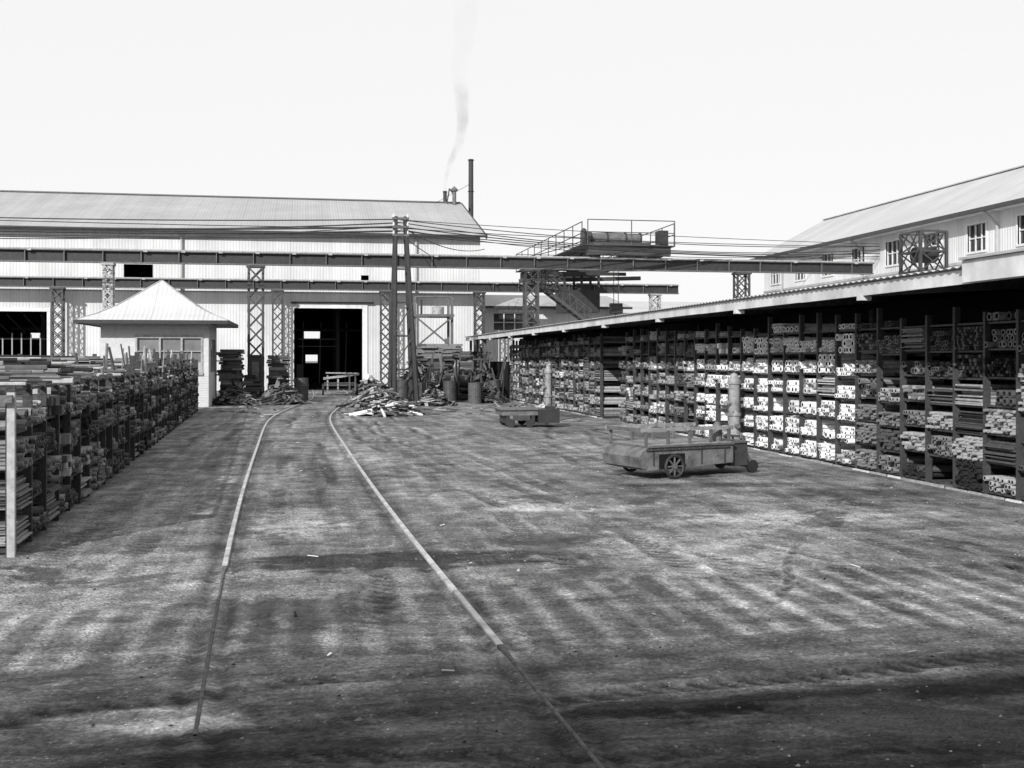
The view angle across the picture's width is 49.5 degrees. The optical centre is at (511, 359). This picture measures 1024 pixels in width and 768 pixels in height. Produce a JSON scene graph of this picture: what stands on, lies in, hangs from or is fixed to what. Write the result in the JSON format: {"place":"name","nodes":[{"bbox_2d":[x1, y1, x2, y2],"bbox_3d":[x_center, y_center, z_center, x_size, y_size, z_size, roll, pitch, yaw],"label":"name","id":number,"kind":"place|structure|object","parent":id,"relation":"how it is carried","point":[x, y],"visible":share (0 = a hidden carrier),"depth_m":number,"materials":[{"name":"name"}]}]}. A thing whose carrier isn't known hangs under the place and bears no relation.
{"place":"outdoors","nodes":[
{"label":"outdoors","id":0,"kind":"place"},
{"bbox_2d":[0,229,479,390],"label":"walls","id":1,"kind":"structure","parent":0,"point":[82,340],"depth_m":56.96,"materials":[{"name":"white metal"}]},
{"bbox_2d":[0,301,373,387],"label":"door frame","id":2,"kind":"object","parent":1,"relation":"attached to","point":[346,305],"visible":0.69,"depth_m":56.90,"materials":[{"name":"metal"}]},
{"bbox_2d":[0,190,483,234],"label":"roof","id":3,"kind":"structure","parent":1,"relation":"on","point":[50,204],"depth_m":61.01,"materials":[{"name":"grey metal"}]},
{"bbox_2d":[443,191,446,201],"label":"smoking flue","id":4,"kind":"object","parent":3,"relation":"attached to","point":[444,195],"visible":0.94,"depth_m":71.90,"materials":[{"name":"metal"}]},
{"bbox_2d":[446,186,457,204],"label":"roof vent","id":5,"kind":"object","parent":3,"relation":"on","point":[454,190],"visible":0.97,"depth_m":66.98,"materials":[{"name":"grey metal"}]},
{"bbox_2d":[0,203,487,354],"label":"gutter and downpipes","id":6,"kind":"object","parent":1,"relation":"attached to","point":[181,266],"visible":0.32,"depth_m":56.60,"materials":[{"name":"metal"}]},
{"bbox_2d":[0,361,1023,767],"bbox_3d":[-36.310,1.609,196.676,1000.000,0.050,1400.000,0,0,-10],"label":"ground","id":7,"kind":"structure","parent":0,"point":[286,711],"depth_m":7.13,"materials":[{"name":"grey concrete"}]},
{"bbox_2d":[0,354,99,357],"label":"long bar stack","id":8,"kind":"object","parent":7,"relation":"on","point":[49,356],"visible":0.13,"depth_m":25.56,"materials":[{"name":"metal"}]},
{"bbox_2d":[0,343,192,557],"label":"loose steel bars","id":9,"kind":"object","parent":7,"relation":"on","point":[19,371],"visible":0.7,"depth_m":11.64,"materials":[{"name":"grey metal"}]},
{"bbox_2d":[0,352,198,554],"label":"bar storage rack","id":10,"kind":"object","parent":7,"relation":"on","point":[77,440],"visible":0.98,"depth_m":12.34,"materials":[{"name":"metal"}]},
{"bbox_2d":[73,280,237,406],"bbox_3d":[-12.186,-0.577,38.630,4.900,4.354,4.900,0,0,-10],"label":"office hut","id":11,"kind":"object","parent":7,"relation":"on","point":[161,315],"visible":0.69,"depth_m":37.08,"materials":[{"name":"paint"}]},
{"bbox_2d":[135,334,215,374],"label":"windows","id":12,"kind":"structure","parent":11,"relation":"in","point":[177,343],"depth_m":37.12,"materials":[{"name":"metal"}]},
{"bbox_2d":[0,265,361,389],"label":"interior frames","id":13,"kind":"structure","parent":7,"relation":"on","point":[336,330],"depth_m":62.26,"materials":[{"name":"metal"}]},
{"bbox_2d":[216,349,244,395],"bbox_3d":[-10.402,0.622,41.094,0.913,1.956,2.190,0,0,-10],"label":"steel plate stack","id":14,"kind":"object","parent":7,"relation":"on","point":[232,365],"visible":0.69,"depth_m":40.15,"materials":[{"name":"grey metal"}]},
{"bbox_2d":[212,380,260,404],"bbox_3d":[-9.761,1.181,39.130,1.916,0.885,1.688,0,0,-10],"label":"scrap metal heap","id":15,"kind":"object","parent":7,"relation":"on","point":[233,395],"visible":0.95,"depth_m":38.76,"materials":[{"name":"grey metal"}]},
{"bbox_2d":[241,375,262,398],"bbox_3d":[-9.570,1.089,40.899,0.752,1.021,1.086,0,0,-10],"label":"steel plate stack","id":16,"kind":"object","parent":7,"relation":"on","point":[251,383],"visible":0.68,"depth_m":40.45,"materials":[{"name":"black metal"}]},
{"bbox_2d":[247,355,263,396],"bbox_3d":[-9.518,0.720,41.258,0.580,1.760,0.880,0,0,-10],"label":"switchgear cabinet","id":17,"kind":"object","parent":7,"relation":"on","point":[255,364],"visible":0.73,"depth_m":40.85,"materials":[{"name":"metal"}]},
{"bbox_2d":[266,355,289,392],"bbox_3d":[-9.179,0.724,43.611,0.879,1.751,2.089,0,0,-10],"label":"steel plate stack","id":18,"kind":"object","parent":7,"relation":"on","point":[278,365],"visible":0.66,"depth_m":42.70,"materials":[{"name":"grey metal"}]},
{"bbox_2d":[256,376,317,404],"bbox_3d":[-8.208,1.103,39.751,2.165,1.028,2.068,0,0,-35],"label":"scrap metal heap","id":19,"kind":"object","parent":7,"relation":"on","point":[282,392],"visible":0.98,"depth_m":39.34,"materials":[{"name":"grey metal"}]},
{"bbox_2d":[295,378,308,400],"bbox_3d":[-8.040,1.158,42.446,0.520,0.884,0.512,0,0,-10],"label":"oil drum","id":20,"kind":"object","parent":7,"relation":"on","point":[301,385],"visible":0.75,"depth_m":42.23,"materials":[{"name":"paint"}]},
{"bbox_2d":[0,276,678,385],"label":"crane runway","id":21,"kind":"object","parent":7,"relation":"on","point":[60,283],"visible":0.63,"depth_m":56.01,"materials":[{"name":"grey metal"}]},
{"bbox_2d":[322,372,358,394],"bbox_3d":[-7.633,1.085,49.375,1.596,1.030,1.720,0,0,-10],"label":"timber trestle","id":22,"kind":"object","parent":7,"relation":"on","point":[338,384],"visible":0.98,"depth_m":48.70,"materials":[{"name":"wood"}]},
{"bbox_2d":[348,373,384,393],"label":"scrap metal heap","id":23,"kind":"object","parent":7,"relation":"on","point":[364,385],"visible":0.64,"depth_m":50.91,"materials":[{"name":"grey metal"}]},
{"bbox_2d":[336,382,420,407],"bbox_3d":[-4.480,1.197,37.351,2.866,0.856,2.092,0,0,-10],"label":"scrap metal heap","id":24,"kind":"object","parent":7,"relation":"on","point":[378,391],"visible":0.81,"depth_m":37.06,"materials":[{"name":"grey metal"}]},
{"bbox_2d":[344,396,429,416],"bbox_3d":[-3.510,1.342,31.893,2.278,0.564,2.227,0,0,41],"label":"scrap timber heap","id":25,"kind":"object","parent":7,"relation":"on","point":[385,406],"visible":0.99,"depth_m":31.40,"materials":[{"name":"grey wood"}]},
{"bbox_2d":[193,390,604,767],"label":"railway track","id":26,"kind":"structure","parent":7,"relation":"on","point":[481,623],"depth_m":7.51,"materials":[{"name":"metal"}]},
{"bbox_2d":[397,380,408,397],"bbox_3d":[-4.248,1.198,42.841,0.520,0.805,0.512,0,0,-10],"label":"oil drum","id":27,"kind":"object","parent":7,"relation":"on","point":[403,391],"visible":0.57,"depth_m":42.62,"materials":[{"name":"paint"}]},
{"bbox_2d":[388,214,419,400],"bbox_3d":[-3.909,-1.802,39.957,1.117,6.816,0.874,0,0,-10],"label":"utility pole","id":28,"kind":"object","parent":7,"relation":"on","point":[412,369],"visible":0.91,"depth_m":39.73,"materials":[{"name":"metal"}]},
{"bbox_2d":[0,226,391,229],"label":"overhead cable","id":29,"kind":"object","parent":28,"relation":"attached to","point":[196,228],"visible":1,"depth_m":38.72,"materials":[{"name":"metal"}]},
{"bbox_2d":[0,217,391,220],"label":"overhead cable","id":30,"kind":"object","parent":28,"relation":"attached to","point":[193,220],"visible":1,"depth_m":38.64,"materials":[{"name":"metal"}]},
{"bbox_2d":[0,235,391,238],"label":"overhead cable","id":31,"kind":"object","parent":28,"relation":"attached to","point":[189,238],"visible":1,"depth_m":38.68,"materials":[{"name":"metal"}]},
{"bbox_2d":[0,230,400,233],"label":"overhead cable","id":32,"kind":"object","parent":28,"relation":"attached to","point":[196,232],"visible":1,"depth_m":38.71,"materials":[{"name":"metal"}]},
{"bbox_2d":[0,222,400,229],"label":"overhead cable","id":33,"kind":"object","parent":28,"relation":"attached to","point":[240,227],"visible":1,"depth_m":39.06,"materials":[{"name":"metal"}]},
{"bbox_2d":[0,225,400,238],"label":"overhead cable","id":34,"kind":"object","parent":28,"relation":"attached to","point":[165,237],"visible":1,"depth_m":38.50,"materials":[{"name":"metal"}]},
{"bbox_2d":[0,234,400,237],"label":"overhead cable","id":35,"kind":"object","parent":28,"relation":"attached to","point":[179,236],"visible":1,"depth_m":38.48,"materials":[{"name":"metal"}]},
{"bbox_2d":[0,220,400,228],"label":"overhead cable","id":36,"kind":"object","parent":28,"relation":"attached to","point":[144,223],"visible":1,"depth_m":38.43,"materials":[{"name":"metal"}]},
{"bbox_2d":[20,234,400,236],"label":"overhead cable","id":37,"kind":"object","parent":28,"relation":"attached to","point":[216,236],"visible":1,"depth_m":38.81,"materials":[{"name":"metal"}]},
{"bbox_2d":[412,233,484,250],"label":"overhead cable","id":38,"kind":"object","parent":28,"relation":"attached to","point":[445,247],"visible":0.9,"depth_m":47.77,"materials":[{"name":"metal"}]},
{"bbox_2d":[401,228,818,245],"bbox_3d":[5.983,-4.767,44.018,21.645,0.293,0.030,0,0,-23],"label":"overhead cable","id":39,"kind":"object","parent":28,"relation":"attached to","point":[625,240],"visible":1,"depth_m":43.46,"materials":[{"name":"metal"}]},
{"bbox_2d":[411,236,853,258],"bbox_3d":[5.983,-4.324,44.018,21.645,0.279,0.030,0,0,-23],"label":"overhead cable","id":40,"kind":"object","parent":28,"relation":"attached to","point":[630,251],"visible":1,"depth_m":43.33,"materials":[{"name":"metal"}]},
{"bbox_2d":[400,229,876,257],"bbox_3d":[5.983,-4.388,44.018,21.647,0.649,0.028,0,0,-23],"label":"overhead cable","id":41,"kind":"object","parent":28,"relation":"attached to","point":[637,255],"visible":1,"depth_m":43.63,"materials":[{"name":"metal"}]},
{"bbox_2d":[409,220,870,243],"bbox_3d":[5.983,-4.950,44.018,21.645,0.122,0.026,0,0,-23],"label":"overhead cable","id":42,"kind":"object","parent":28,"relation":"attached to","point":[635,234],"visible":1,"depth_m":43.54,"materials":[{"name":"metal"}]},
{"bbox_2d":[401,222,879,252],"bbox_3d":[5.983,-4.611,44.018,21.647,0.611,0.038,0,0,-23],"label":"overhead cable","id":43,"kind":"object","parent":28,"relation":"attached to","point":[633,248],"visible":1,"depth_m":43.44,"materials":[{"name":"metal"}]},
{"bbox_2d":[401,231,879,256],"bbox_3d":[5.983,-4.410,44.018,21.646,0.414,0.040,0,0,-23],"label":"overhead cable","id":44,"kind":"object","parent":28,"relation":"attached to","point":[612,249],"visible":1,"depth_m":43.00,"materials":[{"name":"metal"}]},
{"bbox_2d":[402,220,879,247],"bbox_3d":[5.983,-4.799,44.018,21.646,0.431,0.034,0,0,-23],"label":"overhead cable","id":45,"kind":"object","parent":28,"relation":"attached to","point":[627,241],"visible":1,"depth_m":43.40,"materials":[{"name":"metal"}]},
{"bbox_2d":[409,227,879,254],"bbox_3d":[5.983,-4.511,44.018,21.647,0.515,0.042,0,0,-23],"label":"overhead cable","id":46,"kind":"object","parent":28,"relation":"attached to","point":[637,249],"visible":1,"depth_m":43.50,"materials":[{"name":"metal"}]},
{"bbox_2d":[399,358,431,397],"bbox_3d":[-3.921,0.767,45.558,2.485,1.721,2.159,0,0,14],"label":"scrap metal heap","id":47,"kind":"object","parent":7,"relation":"on","point":[422,371],"visible":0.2,"depth_m":45.27,"materials":[{"name":"grey metal"}]},
{"bbox_2d":[419,382,431,394],"bbox_3d":[-3.262,1.234,41.904,0.520,0.732,0.512,0,0,-10],"label":"oil drum","id":48,"kind":"object","parent":7,"relation":"on","point":[423,386],"visible":0.52,"depth_m":41.68,"materials":[{"name":"paint"}]},
{"bbox_2d":[413,296,454,349],"bbox_3d":[-3.912,-0.718,54.236,2.000,4.635,1.910,0,0,-10],"label":"water tank stand","id":49,"kind":"object","parent":7,"relation":"on","point":[437,311],"visible":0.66,"depth_m":53.59,"materials":[{"name":"grey metal"}]},
{"bbox_2d":[419,383,448,399],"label":"scrap metal heap","id":50,"kind":"object","parent":7,"relation":"on","point":[432,389],"visible":0.52,"depth_m":40.86,"materials":[{"name":"grey metal"}]},
{"bbox_2d":[417,356,453,378],"bbox_3d":[-3.502,0.737,48.166,1.934,1.727,2.196,0,0,-10],"label":"timber stack","id":51,"kind":"object","parent":7,"relation":"on","point":[447,360],"visible":0.18,"depth_m":47.23,"materials":[{"name":"grey wood"}]},
{"bbox_2d":[0,247,873,394],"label":"crane runway","id":52,"kind":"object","parent":7,"relation":"on","point":[110,258],"visible":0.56,"depth_m":42.99,"materials":[{"name":"grey metal"}]},
{"bbox_2d":[516,219,674,314],"bbox_3d":[3.223,-3.586,51.374,5.813,3.962,14.570,0,0,-10],"label":"overhead travelling crane","id":53,"kind":"object","parent":52,"relation":"on","point":[590,298],"visible":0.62,"depth_m":47.14,"materials":[{"name":"grey metal"}]},
{"bbox_2d":[417,390,457,405],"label":"scrap metal heap","id":54,"kind":"object","parent":7,"relation":"on","point":[432,400],"visible":0.94,"depth_m":38.07,"materials":[{"name":"grey metal"}]},
{"bbox_2d":[416,344,462,355],"bbox_3d":[-3.400,0.450,51.232,2.062,2.299,2.195,0,0,-10],"label":"timber stack","id":55,"kind":"object","parent":7,"relation":"on","point":[436,349],"visible":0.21,"depth_m":50.26,"materials":[{"name":"grey wood"}]},
{"bbox_2d":[414,362,467,400],"bbox_3d":[-2.400,0.870,43.869,3.241,1.501,2.953,0,0,-10],"label":"scrap metal heap","id":56,"kind":"object","parent":7,"relation":"on","point":[463,390],"visible":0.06,"depth_m":43.40,"materials":[{"name":"grey metal"}]},
{"bbox_2d":[437,369,471,398],"bbox_3d":[-2.173,0.944,42.614,1.400,1.113,0.939,0,0,-10],"label":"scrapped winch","id":57,"kind":"object","parent":56,"relation":"on","point":[465,380],"visible":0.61,"depth_m":42.44,"materials":[{"name":"metal"}]},
{"bbox_2d":[443,381,455,401],"bbox_3d":[-2.312,1.198,41.164,0.520,0.804,0.512,0,0,-10],"label":"oil drum","id":58,"kind":"object","parent":7,"relation":"on","point":[449,388],"visible":0.84,"depth_m":40.95,"materials":[{"name":"paint"}]},
{"bbox_2d":[436,159,473,215],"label":"chimney stack","id":59,"kind":"object","parent":7,"relation":"on","point":[470,193],"visible":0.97,"depth_m":68.76,"materials":[{"name":"metal"}]},
{"bbox_2d":[451,362,460,400],"bbox_3d":[-2.123,0.850,42.304,0.340,1.500,0.371,0,0,17],"label":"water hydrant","id":60,"kind":"object","parent":7,"relation":"on","point":[459,376],"visible":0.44,"depth_m":42.26,"materials":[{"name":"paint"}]},
{"bbox_2d":[451,351,490,380],"bbox_3d":[-1.786,0.637,47.462,1.464,1.925,2.194,0,0,-10],"label":"timber stack","id":61,"kind":"object","parent":7,"relation":"on","point":[466,361],"visible":0.35,"depth_m":46.50,"materials":[{"name":"grey wood"}]},
{"bbox_2d":[417,347,529,407],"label":"leaning steel offcuts","id":62,"kind":"object","parent":7,"relation":"on","point":[456,373],"visible":0.66,"depth_m":42.16,"materials":[{"name":"grey metal"}]},
{"bbox_2d":[468,382,481,403],"bbox_3d":[-1.343,1.225,40.326,0.520,0.751,0.512,0,0,-10],"label":"oil drum","id":63,"kind":"object","parent":7,"relation":"on","point":[474,392],"visible":1,"depth_m":40.12,"materials":[{"name":"grey metal"}]},
{"bbox_2d":[464,382,509,402],"bbox_3d":[-0.846,1.237,41.056,1.589,0.751,1.656,0,0,-30],"label":"scrap metal heap","id":64,"kind":"object","parent":7,"relation":"on","point":[491,394],"visible":0.73,"depth_m":40.80,"materials":[{"name":"grey metal"}]},
{"bbox_2d":[473,354,505,395],"bbox_3d":[-1.069,0.706,43.711,1.911,1.836,1.846,0,0,-10],"label":"scrap metal heap","id":65,"kind":"object","parent":7,"relation":"on","point":[487,375],"visible":0.26,"depth_m":43.56,"materials":[{"name":"grey metal"}]},
{"bbox_2d":[488,380,500,392],"bbox_3d":[-0.679,1.201,42.788,0.520,0.798,0.512,0,0,-10],"label":"oil drum","id":66,"kind":"object","parent":7,"relation":"on","point":[498,383],"visible":0.43,"depth_m":42.59,"materials":[{"name":"paint"}]},
{"bbox_2d":[12,399,1017,670],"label":"scattered offcuts","id":67,"kind":"object","parent":7,"relation":"on","point":[424,465],"visible":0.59,"depth_m":31.29,"materials":[{"name":"grey wood"}]},
{"bbox_2d":[493,406,559,426],"bbox_3d":[0.331,1.359,26.577,1.400,0.478,1.150,0,0,-10],"label":"flat trolley","id":68,"kind":"object","parent":7,"relation":"on","point":[529,416],"visible":1,"depth_m":26.09,"materials":[{"name":"metal"}]},
{"bbox_2d":[534,402,556,408],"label":"scrap metal heap","id":69,"kind":"object","parent":7,"relation":"on","point":[542,405],"visible":0.37,"depth_m":34.19,"materials":[{"name":"white metal"}]},
{"bbox_2d":[541,365,551,405],"bbox_3d":[0.928,0.870,28.528,0.289,1.460,0.323,0,0,20],"label":"water hydrant","id":70,"kind":"object","parent":7,"relation":"on","point":[547,387],"visible":0.77,"depth_m":28.47,"materials":[{"name":"metal"}]},
{"bbox_2d":[480,295,632,384],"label":"back shed","id":71,"kind":"structure","parent":7,"relation":"on","point":[503,312],"depth_m":61.10,"materials":[{"name":"white metal"}]},
{"bbox_2d":[530,271,590,319],"bbox_3d":[2.412,-1.083,45.087,3.286,5.366,0.800,0,0,-10],"label":"access stair","id":72,"kind":"object","parent":7,"relation":"on","point":[559,302],"visible":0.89,"depth_m":44.82,"materials":[{"name":"metal"}]},
{"bbox_2d":[619,301,704,313],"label":"white shed","id":73,"kind":"structure","parent":7,"relation":"on","point":[638,306],"depth_m":75.74,"materials":[{"name":"paint"}]},
{"bbox_2d":[602,421,757,478],"bbox_3d":[2.384,1.235,15.545,2.090,0.730,1.080,0,0,-28],"label":"platform trolley","id":74,"kind":"object","parent":7,"relation":"on","point":[716,449],"visible":1,"depth_m":15.17,"materials":[{"name":"metal"}]},
{"bbox_2d":[724,373,740,439],"bbox_3d":[3.989,0.920,19.942,0.340,1.360,0.371,0,0,17],"label":"water hydrant","id":75,"kind":"object","parent":7,"relation":"on","point":[733,402],"visible":0.81,"depth_m":19.87,"materials":[{"name":"metal"}]},
{"bbox_2d":[466,248,1023,436],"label":"open storage shed","id":76,"kind":"structure","parent":7,"relation":"on","point":[974,287],"depth_m":18.01,"materials":[{"name":"grey paint"}]},
{"bbox_2d":[509,307,1023,501],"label":"pipe storage rack","id":77,"kind":"object","parent":7,"relation":"on","point":[889,428],"visible":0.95,"depth_m":16.80,"materials":[{"name":"metal"}]},
{"bbox_2d":[511,400,1023,503],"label":"rack kerb","id":78,"kind":"structure","parent":7,"relation":"on","point":[934,484],"depth_m":15.31,"materials":[{"name":"concrete"}]},
{"bbox_2d":[764,206,1023,293],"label":"walls","id":79,"kind":"structure","parent":7,"relation":"on","point":[1005,219],"depth_m":45.31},
{"bbox_2d":[750,197,1023,292],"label":"gutter and downpipes","id":80,"kind":"object","parent":79,"relation":"attached to","point":[986,210],"visible":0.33,"depth_m":45.39,"materials":[{"name":"metal"}]},
{"bbox_2d":[759,165,1023,255],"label":"roof","id":81,"kind":"structure","parent":79,"relation":"on","point":[994,188],"depth_m":48.29,"materials":[{"name":"grey paint"}]},
{"bbox_2d":[770,212,1023,285],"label":"windows","id":82,"kind":"structure","parent":79,"relation":"attached to","point":[978,239],"depth_m":44.23,"materials":[{"name":"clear glass"}]},
{"bbox_2d":[898,230,948,274],"bbox_3d":[14.637,-1.465,39.567,1.145,6.130,1.405,0,0,-10],"label":"lattice steel frame","id":83,"kind":"object","parent":7,"relation":"on","point":[926,255],"visible":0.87,"depth_m":39.25,"materials":[{"name":"grey metal"}]},
{"bbox_2d":[0,0,1023,360],"label":"sky","id":84,"kind":"structure","parent":0,"point":[760,120],"materials":[{"name":"white"}]},
{"bbox_2d":[531,239,586,255],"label":"staircase","id":85,"kind":"structure","parent":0,"point":[555,250],"depth_m":48.16,"materials":[{"name":"grey metal"}]}
]}

